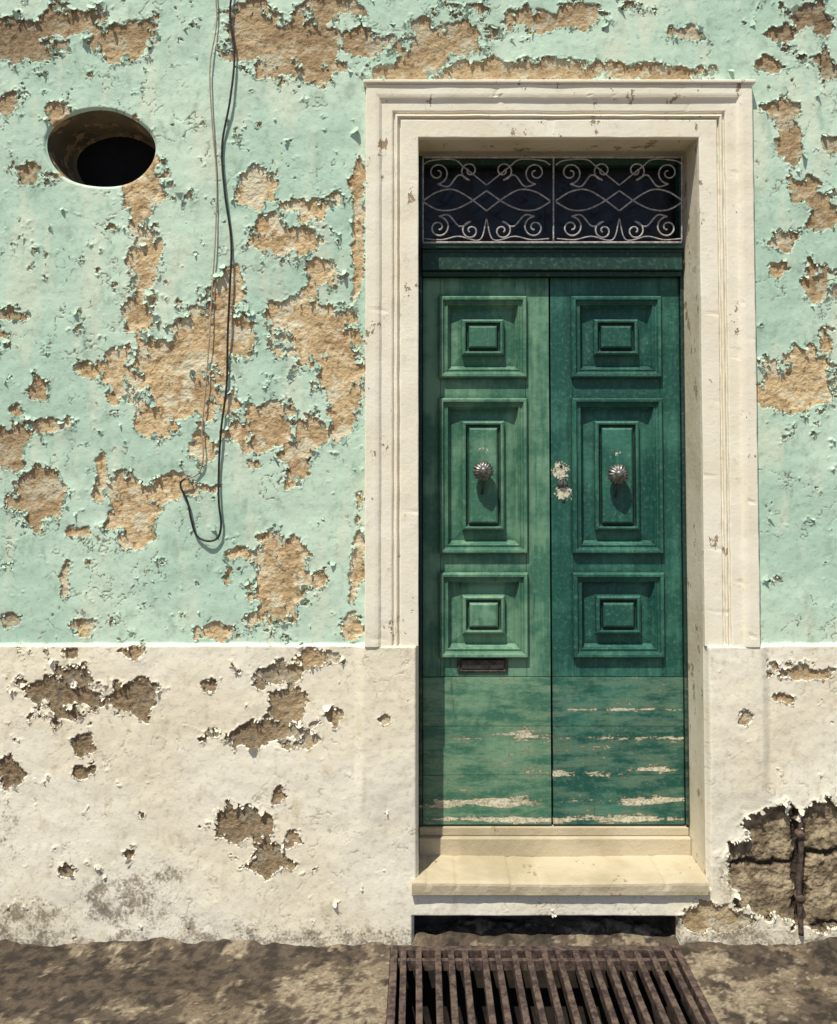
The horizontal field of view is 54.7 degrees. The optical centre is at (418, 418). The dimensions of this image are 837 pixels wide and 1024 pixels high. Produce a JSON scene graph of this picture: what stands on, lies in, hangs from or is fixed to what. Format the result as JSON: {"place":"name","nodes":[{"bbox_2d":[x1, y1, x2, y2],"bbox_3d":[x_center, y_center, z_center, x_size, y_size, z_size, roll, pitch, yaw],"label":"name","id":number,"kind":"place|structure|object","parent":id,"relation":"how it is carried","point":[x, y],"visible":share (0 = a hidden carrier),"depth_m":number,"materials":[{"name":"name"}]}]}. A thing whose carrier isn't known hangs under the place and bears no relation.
{"place":"outdoors","nodes":[
{"label":"outdoors","id":0,"kind":"place"},
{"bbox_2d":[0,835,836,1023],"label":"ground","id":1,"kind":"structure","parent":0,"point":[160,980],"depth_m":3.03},
{"bbox_2d":[0,0,836,946],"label":"house facade","id":2,"kind":"structure","parent":1,"relation":"on","point":[216,740],"depth_m":3.29,"materials":[{"name":"paint"}]},
{"bbox_2d":[73,133,155,184],"bbox_3d":[-1.310,-1.107,3.569,0.429,0.312,0.017,0,-2,0],"label":"oval window frame","id":3,"kind":"structure","parent":2,"relation":"in","point":[102,137],"depth_m":3.57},
{"bbox_2d":[77,137,155,186],"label":"oval window glass","id":4,"kind":"structure","parent":2,"relation":"in","point":[113,161],"depth_m":3.58,"materials":[{"name":"black glass"}]},
{"bbox_2d":[179,0,235,541],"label":"hanging cable","id":5,"kind":"object","parent":2,"relation":"hanging from","point":[227,354],"visible":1,"depth_m":3.30,"materials":[{"name":"black rubber"}]},
{"bbox_2d":[419,156,689,825],"bbox_3d":[0.575,0.291,3.477,1.148,2.870,0.151,0,-2,0],"label":"wooden double door","id":6,"kind":"structure","parent":2,"relation":"attached to","point":[617,474],"depth_m":3.49,"materials":[{"name":"green paint"}]},
{"bbox_2d":[458,658,507,672],"bbox_3d":[0.274,1.050,3.462,0.215,0.076,0.008,0,-2,0],"label":"letter slot","id":7,"kind":"object","parent":6,"relation":"attached to","point":[482,666],"visible":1,"depth_m":3.46,"materials":[{"name":"metal"}]},
{"bbox_2d":[461,658,503,659],"bbox_3d":[0.274,1.030,3.465,0.183,0.006,0.001,0,-2,0],"label":"letter slot opening","id":8,"kind":"object","parent":7,"relation":"attached to","point":[482,658],"visible":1,"depth_m":3.46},
{"bbox_2d":[439,296,528,657],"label":"leaf panels","id":9,"kind":"object","parent":6,"relation":"attached to","point":[483,614],"visible":1,"depth_m":3.49,"materials":[{"name":"green paint"}]},
{"bbox_2d":[423,278,550,676],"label":"leaf stiles and rails","id":10,"kind":"object","parent":6,"relation":"attached to","point":[533,389],"visible":0.88,"depth_m":3.50,"materials":[{"name":"green paint"}]},
{"bbox_2d":[423,676,550,824],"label":"leaf kick boards","id":11,"kind":"object","parent":6,"relation":"attached to","point":[486,750],"visible":0.94,"depth_m":3.45,"materials":[{"name":"green paint"}]},
{"bbox_2d":[422,169,674,243],"bbox_3d":[0.575,-0.925,3.583,1.117,0.362,0.007,0,-2,0],"label":"transom glass","id":12,"kind":"object","parent":6,"relation":"in","point":[609,215],"visible":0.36,"depth_m":3.58,"materials":[{"name":"black glass"}]},
{"bbox_2d":[548,280,551,818],"bbox_3d":[0.573,0.559,3.541,0.032,2.339,0.024,0,-2,0],"label":"meeting rebate","id":13,"kind":"object","parent":6,"relation":"attached to","point":[550,628],"visible":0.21,"depth_m":3.52,"materials":[{"name":"green wood"}]},
{"bbox_2d":[422,156,682,243],"bbox_3d":[0.575,-0.935,3.465,1.119,0.379,0.009,0,-2,0],"label":"transom grille","id":14,"kind":"object","parent":6,"relation":"attached to","point":[535,241],"visible":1,"depth_m":3.46,"materials":[{"name":"grey metal"}]},
{"bbox_2d":[422,243,683,279],"bbox_3d":[0.575,-0.679,3.522,1.117,0.133,0.128,0,-2,0],"label":"transom bar","id":15,"kind":"object","parent":6,"relation":"attached to","point":[548,261],"visible":0.98,"depth_m":3.48,"materials":[{"name":"green wood"}]},
{"bbox_2d":[549,278,682,676],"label":"leaf stiles and rails","id":16,"kind":"object","parent":6,"relation":"attached to","point":[564,389],"visible":0.88,"depth_m":3.49,"materials":[{"name":"green paint"}]},
{"bbox_2d":[558,478,566,487],"bbox_3d":[0.621,0.279,3.485,0.042,0.042,0.016,0,-2,0],"label":"lock rosette","id":17,"kind":"object","parent":16,"relation":"attached to","point":[560,480],"visible":1,"depth_m":3.48,"materials":[{"name":"grey metal"}]},
{"bbox_2d":[615,484,618,497],"bbox_3d":[0.846,0.304,3.463,0.010,0.073,0.026,0,-2,-13],"label":"knob striker","id":18,"kind":"object","parent":6,"relation":"attached to","point":[617,487],"visible":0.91,"depth_m":3.46,"materials":[{"name":"metal"}]},
{"bbox_2d":[570,296,664,657],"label":"leaf panels","id":19,"kind":"object","parent":6,"relation":"attached to","point":[618,614],"visible":1,"depth_m":3.49,"materials":[{"name":"green paint"}]},
{"bbox_2d":[551,675,684,824],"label":"leaf kick boards","id":20,"kind":"object","parent":6,"relation":"attached to","point":[617,750],"visible":0.94,"depth_m":3.45,"materials":[{"name":"green paint"}]},
{"bbox_2d":[412,817,709,895],"bbox_3d":[0.561,1.813,3.363,1.176,0.163,0.331,0,-2,0],"label":"stone doorstep","id":21,"kind":"object","parent":2,"relation":"attached to","point":[552,859],"visible":0.99,"depth_m":3.36,"materials":[{"name":"beige stone"}]},
{"bbox_2d":[794,809,804,935],"bbox_3d":[1.520,1.797,3.227,0.042,0.497,0.044,0,-2,0],"label":"waste pipe","id":22,"kind":"object","parent":2,"relation":"attached to","point":[799,833],"visible":1,"depth_m":3.21,"materials":[{"name":"metal"}]},
{"bbox_2d":[386,945,718,1023],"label":"drain grate","id":23,"kind":"object","parent":1,"relation":"in","point":[543,984],"visible":1,"depth_m":3.11,"materials":[{"name":"metal"}]}
]}

